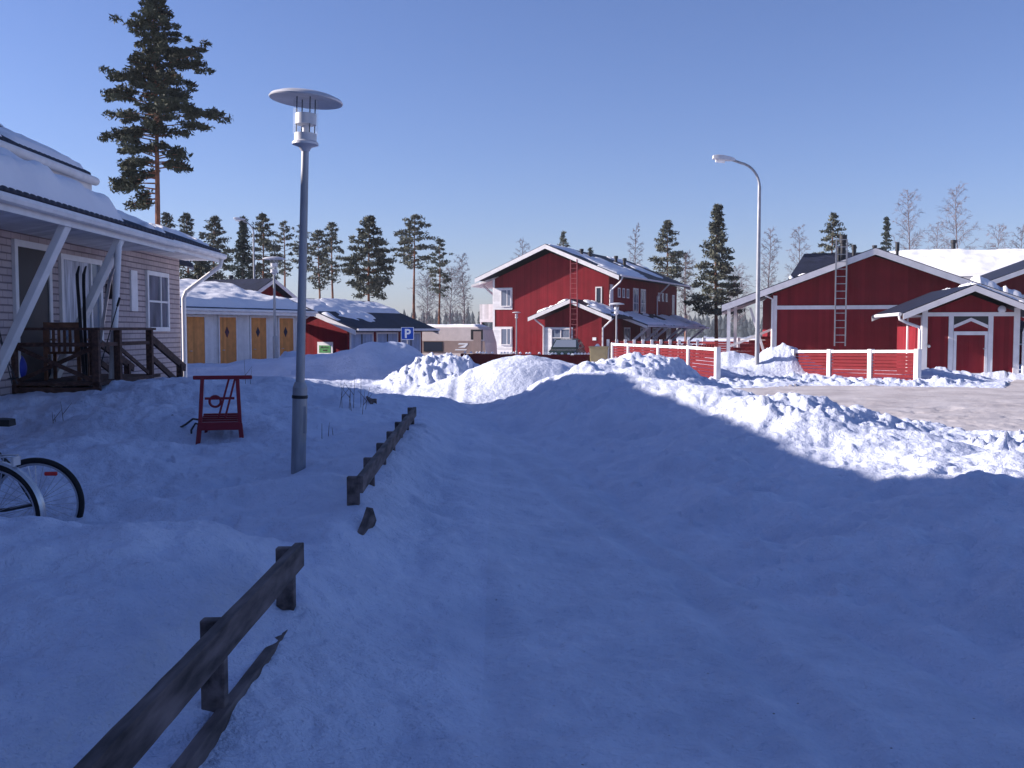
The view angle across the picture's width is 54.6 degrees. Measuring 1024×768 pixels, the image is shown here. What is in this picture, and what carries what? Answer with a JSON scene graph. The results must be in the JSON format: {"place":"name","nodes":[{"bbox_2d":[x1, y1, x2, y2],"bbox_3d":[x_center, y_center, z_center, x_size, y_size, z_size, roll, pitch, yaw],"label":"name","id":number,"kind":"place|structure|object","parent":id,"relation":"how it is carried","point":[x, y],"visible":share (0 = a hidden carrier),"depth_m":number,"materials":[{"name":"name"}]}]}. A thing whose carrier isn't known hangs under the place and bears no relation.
{"place":"outdoors","nodes":[
{"label":"outdoors","id":0,"kind":"place"},
{"bbox_2d":[0,335,1023,767],"bbox_3d":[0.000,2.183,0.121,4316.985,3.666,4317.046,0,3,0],"label":"snow ground","id":1,"kind":"structure","parent":0,"point":[890,535],"depth_m":6.95,"materials":[{"name":"snow"}]},
{"bbox_2d":[0,454,46,517],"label":"bicycle","id":2,"kind":"object","parent":1,"relation":"on","point":[24,480],"visible":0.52,"depth_m":6.36,"materials":[{"name":"white metal"}]},
{"bbox_2d":[0,418,84,517],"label":"bicycle","id":3,"kind":"object","parent":1,"relation":"on","point":[68,474],"visible":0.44,"depth_m":7.15,"materials":[{"name":"black rubber"}]},
{"bbox_2d":[11,328,185,393],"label":"wooden deck","id":4,"kind":"structure","parent":1,"relation":"on","point":[96,379],"depth_m":14.63,"materials":[{"name":"brown wood"}]},
{"bbox_2d":[19,355,26,376],"bbox_3d":[-7.379,-0.253,14.759,0.308,0.430,0.280,0,3,0],"label":"sack","id":5,"kind":"object","parent":4,"relation":"on","point":[23,367],"visible":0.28,"depth_m":14.71,"materials":[{"name":"blue plastic"}]},
{"bbox_2d":[43,322,89,380],"bbox_3d":[-6.858,-0.507,15.276,0.540,0.880,0.480,0,3,-8],"label":"wooden chair","id":6,"kind":"object","parent":4,"relation":"on","point":[46,350],"visible":0.78,"depth_m":15.04,"materials":[{"name":"brown wood"}]},
{"bbox_2d":[75,266,85,380],"bbox_3d":[-6.557,-0.924,15.053,0.085,1.740,0.250,-2,4,-34],"label":"ski","id":7,"kind":"object","parent":4,"relation":"on","point":[80,318],"visible":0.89,"depth_m":15.01,"materials":[{"name":"black paint"}]},
{"bbox_2d":[82,266,87,375],"bbox_3d":[-6.511,-0.933,15.167,0.049,1.750,0.112,-1,0,0],"label":"ski","id":8,"kind":"object","parent":4,"relation":"on","point":[84,312],"visible":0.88,"depth_m":15.11,"materials":[{"name":"black paint"}]},
{"bbox_2d":[100,268,114,341],"bbox_3d":[-6.277,-0.928,15.268,0.048,1.750,0.112,9,0,0],"label":"ski","id":9,"kind":"object","parent":4,"relation":"on","point":[106,301],"visible":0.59,"depth_m":15.21,"materials":[{"name":"plastic"}]},
{"bbox_2d":[101,297,120,363],"bbox_3d":[-6.223,-0.699,15.285,0.090,1.320,0.086,17,3,-1],"label":"ski pole","id":10,"kind":"object","parent":4,"relation":"on","point":[118,301],"visible":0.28,"depth_m":15.27,"materials":[{"name":"metal"}]},
{"bbox_2d":[0,124,226,395],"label":"wooden house","id":11,"kind":"structure","parent":1,"relation":"on","point":[61,221],"depth_m":15.71,"materials":[{"name":"white paint"}]},
{"bbox_2d":[0,333,13,384],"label":"ski pole","id":12,"kind":"object","parent":11,"relation":"attached to","point":[10,378],"visible":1,"depth_m":13.90,"materials":[{"name":"metal"}]},
{"bbox_2d":[0,340,17,383],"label":"ski pole","id":13,"kind":"object","parent":11,"relation":"attached to","point":[11,369],"visible":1,"depth_m":13.96,"materials":[{"name":"metal"}]},
{"bbox_2d":[18,246,50,380],"bbox_3d":[-7.330,-1.043,15.194,0.030,2.040,1.050,0,3,-2],"label":"door","id":14,"kind":"structure","parent":11,"relation":"in","point":[29,260],"depth_m":15.16,"materials":[{"name":"wood"}]},
{"bbox_2d":[58,253,103,349],"bbox_3d":[-7.368,-1.385,17.028,0.100,1.580,1.750,0,3,-2],"label":"window","id":15,"kind":"structure","parent":11,"relation":"in","point":[68,264],"depth_m":16.72,"materials":[{"name":"white paint"}]},
{"bbox_2d":[145,270,169,330],"bbox_3d":[-7.483,-1.740,20.987,0.100,1.250,1.400,0,3,-2],"label":"window","id":16,"kind":"structure","parent":11,"relation":"in","point":[157,294],"depth_m":20.98,"materials":[{"name":"white paint"}]},
{"bbox_2d":[97,0,233,224],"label":"pine tree","id":17,"kind":"object","parent":1,"relation":"on","point":[168,100],"visible":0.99,"depth_m":48.83,"materials":[{"name":"green plant"}]},
{"bbox_2d":[160,212,179,265],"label":"pine tree","id":18,"kind":"object","parent":1,"relation":"on","point":[166,217],"visible":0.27,"depth_m":77.30,"materials":[{"name":"green plant"}]},
{"bbox_2d":[179,259,192,269],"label":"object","id":19,"kind":"structure","parent":1,"relation":"on","point":[189,264],"depth_m":34.24,"materials":[{"name":"plant"}]},
{"bbox_2d":[73,542,303,767],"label":"guard rail","id":20,"kind":"object","parent":1,"relation":"on","point":[131,736],"visible":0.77,"depth_m":3.32,"materials":[{"name":"brown wood"}]},
{"bbox_2d":[177,212,204,278],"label":"pine tree","id":21,"kind":"object","parent":1,"relation":"on","point":[189,223],"visible":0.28,"depth_m":79.26,"materials":[{"name":"green plant"}]},
{"bbox_2d":[182,261,218,279],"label":"pine tree","id":22,"kind":"object","parent":1,"relation":"on","point":[199,267],"visible":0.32,"depth_m":65.35,"materials":[{"name":"green plant"}]},
{"bbox_2d":[172,375,251,443],"bbox_3d":[-3.585,0.307,11.776,0.667,0.843,1.304,-2,4,-36],"label":"kick sled","id":23,"kind":"object","parent":1,"relation":"on","point":[226,420],"visible":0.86,"depth_m":11.44,"materials":[{"name":"red paint"}]},
{"bbox_2d":[198,215,236,279],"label":"pine tree","id":24,"kind":"object","parent":1,"relation":"on","point":[214,240],"visible":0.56,"depth_m":81.25,"materials":[{"name":"green plant"}]},
{"bbox_2d":[227,215,257,278],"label":"spruce tree","id":25,"kind":"object","parent":1,"relation":"on","point":[242,255],"visible":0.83,"depth_m":75.37,"materials":[{"name":"green plant"}]},
{"bbox_2d":[234,217,254,278],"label":"street lamp","id":26,"kind":"object","parent":1,"relation":"on","point":[238,219],"visible":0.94,"depth_m":67.54,"materials":[{"name":"metal"}]},
{"bbox_2d":[197,275,297,297],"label":"red house","id":27,"kind":"structure","parent":1,"relation":"on","point":[264,286],"depth_m":59.15,"materials":[{"name":"paint"}]},
{"bbox_2d":[179,279,317,363],"bbox_3d":[-14.880,-2.162,38.612,6.200,4.540,16.335,1,3,24],"label":"storage row","id":28,"kind":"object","parent":1,"relation":"on","point":[228,322],"visible":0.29,"depth_m":40.94,"materials":[{"name":"paint"}]},
{"bbox_2d":[186,315,206,363],"bbox_3d":[-12.283,-1.461,38.515,0.055,2.450,1.140,1,3,24],"label":"door","id":29,"kind":"structure","parent":28,"relation":"in","point":[195,324],"depth_m":38.54,"materials":[{"name":"paint"}]},
{"bbox_2d":[217,315,237,363],"bbox_3d":[-11.518,-1.556,40.230,0.055,2.450,1.140,1,3,24],"label":"door","id":30,"kind":"structure","parent":28,"relation":"in","point":[227,324],"depth_m":40.19,"materials":[{"name":"paint"}]},
{"bbox_2d":[249,316,267,358],"bbox_3d":[-10.701,-1.654,41.995,0.105,2.450,1.140,1,3,24],"label":"door","id":31,"kind":"structure","parent":28,"relation":"in","point":[258,328],"depth_m":41.97,"materials":[{"name":"paint"}]},
{"bbox_2d":[277,316,294,357],"bbox_3d":[-9.933,-1.751,43.738,0.105,2.450,1.140,1,3,24],"label":"door","id":32,"kind":"structure","parent":28,"relation":"in","point":[286,334],"depth_m":43.67,"materials":[{"name":"paint"}]},
{"bbox_2d":[244,213,282,279],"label":"pine tree","id":33,"kind":"object","parent":1,"relation":"on","point":[264,242],"visible":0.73,"depth_m":79.27,"materials":[{"name":"green plant"}]},
{"bbox_2d":[263,257,284,358],"bbox_3d":[-7.161,-2.219,29.923,0.680,3.228,0.680,0,3,0],"label":"street lamp","id":34,"kind":"object","parent":1,"relation":"on","point":[274,271],"visible":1,"depth_m":29.89,"materials":[{"name":"metal"}]},
{"bbox_2d":[271,220,298,286],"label":"pine tree","id":35,"kind":"object","parent":1,"relation":"on","point":[281,262],"visible":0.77,"depth_m":91.41,"materials":[{"name":"green plant"}]},
{"bbox_2d":[292,224,313,264],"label":"pine tree","id":36,"kind":"object","parent":1,"relation":"on","point":[297,250],"visible":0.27,"depth_m":93.30,"materials":[{"name":"green plant"}]},
{"bbox_2d":[269,88,342,473],"bbox_3d":[-1.930,-0.843,9.117,0.664,3.628,0.665,2,3,0],"label":"street lamp","id":37,"kind":"object","parent":1,"relation":"on","point":[305,140],"visible":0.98,"depth_m":9.09,"materials":[{"name":"metal"}]},
{"bbox_2d":[296,229,331,298],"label":"pine tree","id":38,"kind":"object","parent":1,"relation":"on","point":[317,235],"visible":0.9,"depth_m":85.33,"materials":[{"name":"green plant"}]},
{"bbox_2d":[319,222,344,297],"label":"pine tree","id":39,"kind":"object","parent":1,"relation":"on","point":[331,238],"visible":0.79,"depth_m":89.25,"materials":[{"name":"green plant"}]},
{"bbox_2d":[340,381,369,413],"bbox_3d":[-2.156,0.196,13.646,0.509,0.592,0.357,0,3,0],"label":"dry shrub","id":40,"kind":"object","parent":1,"relation":"on","point":[353,394],"visible":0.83,"depth_m":13.73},
{"bbox_2d":[284,297,439,354],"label":"red outbuilding","id":41,"kind":"structure","parent":1,"relation":"on","point":[334,325],"depth_m":46.86,"materials":[{"name":"paint"}]},
{"bbox_2d":[351,334,360,348],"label":"door","id":42,"kind":"structure","parent":41,"relation":"in","point":[355,339],"depth_m":46.01,"materials":[{"name":"blue paint"}]},
{"bbox_2d":[362,334,372,342],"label":"door","id":43,"kind":"structure","parent":41,"relation":"in","point":[366,337],"depth_m":46.94,"materials":[{"name":"blue paint"}]},
{"bbox_2d":[378,334,386,342],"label":"door","id":44,"kind":"structure","parent":41,"relation":"in","point":[382,338],"depth_m":48.17,"materials":[{"name":"blue paint"}]},
{"bbox_2d":[388,334,396,341],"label":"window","id":45,"kind":"structure","parent":41,"relation":"in","point":[391,337],"depth_m":49.04,"materials":[{"name":"glass"}]},
{"bbox_2d":[411,334,419,350],"bbox_3d":[-4.980,-1.584,51.202,0.040,2.030,0.860,1,3,24],"label":"door","id":46,"kind":"structure","parent":41,"relation":"in","point":[415,343],"depth_m":51.23,"materials":[{"name":"blue paint"}]},
{"bbox_2d":[357,507,376,534],"bbox_3d":[-0.953,0.958,6.438,0.045,0.289,0.328,1,3,11],"label":"broken plank","id":47,"kind":"object","parent":1,"relation":"on","point":[369,520],"visible":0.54,"depth_m":6.46,"materials":[{"name":"brown wood"}]},
{"bbox_2d":[337,214,397,300],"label":"pine tree","id":48,"kind":"object","parent":1,"relation":"on","point":[375,282],"visible":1,"depth_m":71.26,"materials":[{"name":"green plant"}]},
{"bbox_2d":[366,396,376,403],"bbox_3d":[-2.268,0.574,15.365,0.116,0.851,1.876,-1,3,-16],"label":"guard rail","id":49,"kind":"object","parent":1,"relation":"on","point":[371,401],"visible":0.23,"depth_m":14.55,"materials":[{"name":"brown wood"}]},
{"bbox_2d":[347,407,415,505],"bbox_3d":[-1.194,0.883,9.911,0.113,0.838,6.107,0,3,-2],"label":"guard rail","id":50,"kind":"object","parent":1,"relation":"on","point":[361,481],"visible":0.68,"depth_m":7.86,"materials":[{"name":"brown wood"}]},
{"bbox_2d":[401,327,413,343],"bbox_3d":[-3.891,-1.080,37.016,0.470,2.082,0.082,0,3,0],"label":"parking sign","id":51,"kind":"object","parent":1,"relation":"on","point":[407,333],"visible":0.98,"depth_m":36.94,"materials":[{"name":"metal"}]},
{"bbox_2d":[392,214,438,318],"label":"pine tree","id":52,"kind":"object","parent":1,"relation":"on","point":[407,239],"visible":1,"depth_m":83.37,"materials":[{"name":"green plant"}]},
{"bbox_2d":[406,271,441,323],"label":"birch tree","id":53,"kind":"object","parent":1,"relation":"on","point":[427,300],"visible":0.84,"depth_m":104.61,"materials":[{"name":"plant"}]},
{"bbox_2d":[426,238,452,323],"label":"pine tree","id":54,"kind":"object","parent":1,"relation":"on","point":[439,265],"visible":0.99,"depth_m":91.37,"materials":[{"name":"green plant"}]},
{"bbox_2d":[435,266,467,323],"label":"birch tree","id":55,"kind":"object","parent":1,"relation":"on","point":[446,298],"visible":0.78,"depth_m":109.55,"materials":[{"name":"plant"}]},
{"bbox_2d":[422,324,496,355],"bbox_3d":[-2.800,-2.050,55.941,5.752,2.676,2.149,1,3,17],"label":"caravan","id":56,"kind":"object","parent":1,"relation":"on","point":[456,339],"visible":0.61,"depth_m":55.02,"materials":[{"name":"grey metal"}]},
{"bbox_2d":[424,341,442,351],"bbox_3d":[-4.395,-2.089,55.334,1.150,0.560,0.062,1,3,17],"label":"window","id":57,"kind":"structure","parent":56,"relation":"in","point":[428,346],"depth_m":55.33,"materials":[{"name":"grey glass"}]},
{"bbox_2d":[473,331,480,353],"bbox_3d":[-1.909,-2.022,54.584,0.450,1.750,0.017,1,3,17],"label":"door","id":58,"kind":"structure","parent":56,"relation":"in","point":[476,334],"depth_m":54.57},
{"bbox_2d":[452,253,472,323],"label":"birch tree","id":59,"kind":"object","parent":1,"relation":"on","point":[463,290],"visible":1,"depth_m":95.62,"materials":[{"name":"plant"}]},
{"bbox_2d":[512,312,520,353],"bbox_3d":[0.257,-2.601,56.943,0.500,3.092,0.500,0,3,0],"label":"street lamp","id":60,"kind":"object","parent":1,"relation":"on","point":[516,317],"visible":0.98,"depth_m":56.88,"materials":[{"name":"metal"}]},
{"bbox_2d":[509,237,529,258],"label":"birch tree","id":61,"kind":"object","parent":1,"relation":"on","point":[522,247],"visible":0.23,"depth_m":119.34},
{"bbox_2d":[461,351,589,364],"bbox_3d":[0.595,-1.063,48.537,7.043,1.044,0.110,2,4,25],"label":"picket fence","id":62,"kind":"object","parent":1,"relation":"on","point":[481,359],"visible":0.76,"depth_m":48.41,"materials":[{"name":"red paint"}]},
{"bbox_2d":[557,231,570,246],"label":"pine tree","id":63,"kind":"object","parent":1,"relation":"on","point":[563,240],"visible":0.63,"depth_m":109.25,"materials":[{"name":"green plant"}]},
{"bbox_2d":[547,338,586,354],"bbox_3d":[2.943,-1.709,52.996,1.720,1.460,4.180,1,3,12],"label":"parked car","id":64,"kind":"object","parent":1,"relation":"on","point":[571,346],"visible":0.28,"depth_m":52.19,"materials":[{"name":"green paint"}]},
{"bbox_2d":[403,306,762,337],"bbox_3d":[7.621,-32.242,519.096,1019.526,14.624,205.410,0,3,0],"label":"forest","id":65,"kind":"object","parent":1,"relation":"on","point":[747,329],"visible":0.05,"depth_m":450.77,"materials":[{"name":"plant"}]},
{"bbox_2d":[471,244,709,358],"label":"red house","id":66,"kind":"structure","parent":1,"relation":"on","point":[551,293],"depth_m":61.86,"materials":[{"name":"paint"}]},
{"bbox_2d":[500,289,510,306],"bbox_3d":[-0.387,-5.421,62.513,0.740,1.100,0.080,1,3,24],"label":"window","id":67,"kind":"structure","parent":66,"relation":"in","point":[505,294],"depth_m":62.53,"materials":[{"name":"glass"}]},
{"bbox_2d":[500,328,510,344],"bbox_3d":[-0.387,-2.985,62.648,0.740,1.080,0.080,1,3,24],"label":"window","id":68,"kind":"structure","parent":66,"relation":"in","point":[505,333],"depth_m":62.67,"materials":[{"name":"white paint"}]},
{"bbox_2d":[551,328,569,346],"bbox_3d":[2.818,-2.668,57.390,1.250,1.130,0.100,1,3,24],"label":"window","id":69,"kind":"structure","parent":66,"relation":"in","point":[556,333],"depth_m":57.43,"materials":[{"name":"white paint"}]},
{"bbox_2d":[595,287,601,302],"bbox_3d":[5.245,-5.334,60.042,0.420,1.100,0.080,1,3,24],"label":"window","id":70,"kind":"structure","parent":66,"relation":"in","point":[598,290],"depth_m":60.05,"materials":[{"name":"white paint"}]},
{"bbox_2d":[622,288,624,297],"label":"window","id":71,"kind":"structure","parent":66,"relation":"in","point":[623,289],"depth_m":62.37,"materials":[{"name":"white paint"}]},
{"bbox_2d":[624,327,629,340],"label":"window","id":72,"kind":"structure","parent":66,"relation":"in","point":[626,329],"depth_m":63.30,"materials":[{"name":"glass"}]},
{"bbox_2d":[633,288,638,312],"bbox_3d":[8.089,-5.448,64.792,0.080,1.600,1.150,1,3,24],"label":"window","id":73,"kind":"structure","parent":66,"relation":"in","point":[635,290],"depth_m":64.83,"materials":[{"name":"white paint"}]},
{"bbox_2d":[640,289,645,312],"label":"window","id":74,"kind":"structure","parent":66,"relation":"in","point":[643,291],"depth_m":66.39,"materials":[{"name":"glass"}]},
{"bbox_2d":[640,327,645,343],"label":"window","id":75,"kind":"structure","parent":66,"relation":"in","point":[643,336],"depth_m":66.39,"materials":[{"name":"glass"}]},
{"bbox_2d":[646,327,650,347],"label":"door","id":76,"kind":"structure","parent":66,"relation":"in","point":[648,332],"depth_m":67.57,"materials":[{"name":"white paint"}]},
{"bbox_2d":[652,328,657,347],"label":"window","id":77,"kind":"structure","parent":66,"relation":"in","point":[653,329],"depth_m":69.07,"materials":[{"name":"glass"}]},
{"bbox_2d":[666,328,670,340],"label":"window","id":78,"kind":"structure","parent":66,"relation":"in","point":[668,332],"depth_m":72.35,"materials":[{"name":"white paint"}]},
{"bbox_2d":[672,295,674,314],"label":"window","id":79,"kind":"structure","parent":66,"relation":"in","point":[673,296],"depth_m":73.50,"materials":[{"name":"glass"}]},
{"bbox_2d":[589,344,608,361],"bbox_3d":[4.034,-1.282,45.990,0.900,1.165,0.680,1,3,10],"label":"storage bin","id":80,"kind":"object","parent":1,"relation":"on","point":[598,352],"visible":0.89,"depth_m":45.70,"materials":[{"name":"beige plastic"}]},
{"bbox_2d":[609,303,623,356],"bbox_3d":[4.417,-1.942,41.957,0.660,2.990,0.660,0,3,0],"label":"street lamp","id":81,"kind":"object","parent":1,"relation":"on","point":[616,312],"visible":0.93,"depth_m":41.88,"materials":[{"name":"metal"}]},
{"bbox_2d":[627,223,643,264],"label":"birch tree","id":82,"kind":"object","parent":1,"relation":"on","point":[632,246],"visible":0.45,"depth_m":91.49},
{"bbox_2d":[607,339,715,358],"bbox_3d":[6.745,-1.190,44.734,5.389,1.620,0.599,2,4,34],"label":"garden fence","id":83,"kind":"object","parent":1,"relation":"on","point":[698,343],"visible":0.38,"depth_m":44.51,"materials":[{"name":"white paint"}]},
{"bbox_2d":[611,343,720,378],"bbox_3d":[5.114,-0.628,34.994,0.140,1.576,11.394,-1,3,-10],"label":"board fence","id":84,"kind":"object","parent":1,"relation":"on","point":[691,361],"visible":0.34,"depth_m":31.69,"materials":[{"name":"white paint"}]},
{"bbox_2d":[648,219,686,278],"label":"pine tree","id":85,"kind":"object","parent":1,"relation":"on","point":[672,257],"visible":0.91,"depth_m":83.30,"materials":[{"name":"green plant"}]},
{"bbox_2d":[673,253,697,340],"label":"pine tree","id":86,"kind":"object","parent":1,"relation":"on","point":[685,281],"visible":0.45,"depth_m":99.47,"materials":[{"name":"green plant"}]},
{"bbox_2d":[676,251,697,340],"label":"birch tree","id":87,"kind":"object","parent":1,"relation":"on","point":[685,279],"visible":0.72,"depth_m":87.61,"materials":[{"name":"plant"}]},
{"bbox_2d":[681,203,744,340],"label":"pine tree","id":88,"kind":"object","parent":1,"relation":"on","point":[718,243],"visible":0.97,"depth_m":69.31,"materials":[{"name":"green plant"}]},
{"bbox_2d":[702,338,764,351],"bbox_3d":[11.645,-1.552,50.992,3.940,1.650,0.187,2,4,32],"label":"board fence","id":89,"kind":"object","parent":1,"relation":"on","point":[721,344],"visible":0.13,"depth_m":51.38,"materials":[{"name":"white paint"}]},
{"bbox_2d":[712,154,760,364],"bbox_3d":[7.866,-4.238,34.819,1.734,7.515,0.311,0,3,0],"label":"street lamp","id":90,"kind":"object","parent":1,"relation":"on","point":[718,158],"visible":0.96,"depth_m":34.74,"materials":[{"name":"metal"}]},
{"bbox_2d":[725,263,754,325],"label":"birch tree","id":91,"kind":"object","parent":1,"relation":"on","point":[742,279],"visible":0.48,"depth_m":104.44,"materials":[{"name":"plant"}]},
{"bbox_2d":[760,226,781,307],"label":"birch tree","id":92,"kind":"object","parent":1,"relation":"on","point":[772,258],"visible":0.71,"depth_m":89.50,"materials":[{"name":"plant"}]},
{"bbox_2d":[783,224,810,279],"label":"birch tree","id":93,"kind":"object","parent":1,"relation":"on","point":[795,244],"visible":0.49,"depth_m":99.44,"materials":[{"name":"plant"}]},
{"bbox_2d":[813,212,852,252],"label":"pine tree","id":94,"kind":"object","parent":1,"relation":"on","point":[830,227],"visible":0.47,"depth_m":83.24,"materials":[{"name":"green plant"}]},
{"bbox_2d":[791,349,921,379],"bbox_3d":[10.971,-0.438,32.175,0.140,1.510,6.220,-1,3,-20],"label":"board fence","id":95,"kind":"object","parent":1,"relation":"on","point":[872,358],"visible":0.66,"depth_m":31.47,"materials":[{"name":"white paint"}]},
{"bbox_2d":[722,235,1023,367],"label":"red house","id":96,"kind":"structure","parent":1,"relation":"on","point":[840,301],"depth_m":41.24,"materials":[{"name":"paint"}]},
{"bbox_2d":[880,216,894,251],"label":"spruce tree","id":97,"kind":"object","parent":1,"relation":"on","point":[887,229],"visible":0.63,"depth_m":103.12,"materials":[{"name":"green plant"}]},
{"bbox_2d":[788,240,1023,279],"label":"long house","id":98,"kind":"structure","parent":1,"relation":"on","point":[966,264],"depth_m":64.70,"materials":[{"name":"red paint"}]},
{"bbox_2d":[892,189,928,249],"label":"birch tree","id":99,"kind":"object","parent":1,"relation":"on","point":[909,229],"visible":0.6,"depth_m":91.26,"materials":[{"name":"plant"}]},
{"bbox_2d":[924,221,949,249],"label":"birch tree","id":100,"kind":"object","parent":1,"relation":"on","point":[937,235],"visible":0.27,"depth_m":111.36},
{"bbox_2d":[872,282,1023,373],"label":"red shed","id":101,"kind":"structure","parent":1,"relation":"on","point":[972,327],"depth_m":32.86,"materials":[{"name":"paint"}]},
{"bbox_2d":[953,318,987,373],"bbox_3d":[15.183,-1.225,32.813,1.050,1.930,0.102,1,3,12],"label":"door","id":102,"kind":"structure","parent":101,"relation":"in","point":[970,345],"depth_m":32.84,"materials":[{"name":"red paint"}]},
{"bbox_2d":[934,182,980,249],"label":"birch tree","id":103,"kind":"object","parent":1,"relation":"on","point":[955,221],"visible":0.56,"depth_m":93.14,"materials":[{"name":"plant"}]},
{"bbox_2d":[980,223,1010,249],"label":"birch tree","id":104,"kind":"object","parent":1,"relation":"on","point":[994,246],"visible":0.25,"depth_m":97.45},
{"bbox_2d":[981,260,1023,363],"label":"red house","id":105,"kind":"structure","parent":1,"relation":"on","point":[1011,276],"depth_m":49.56,"materials":[{"name":"paint"}]},
{"bbox_2d":[1006,226,1023,248],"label":"birch tree","id":106,"kind":"object","parent":1,"relation":"on","point":[1016,247],"visible":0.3,"depth_m":97.46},
{"bbox_2d":[0,0,1023,329],"label":"sky","id":107,"kind":"structure","parent":0,"point":[497,123],"materials":[{"name":"blue"}]},
{"bbox_2d":[330,355,1023,767],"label":"path","id":108,"kind":"structure","parent":0,"point":[614,639],"depth_m":4.73,"materials":[{"name":"snow"}]},
{"bbox_2d":[735,379,1023,431],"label":"road","id":109,"kind":"structure","parent":0,"point":[970,408],"depth_m":22.00,"materials":[{"name":"snow"}]}
]}

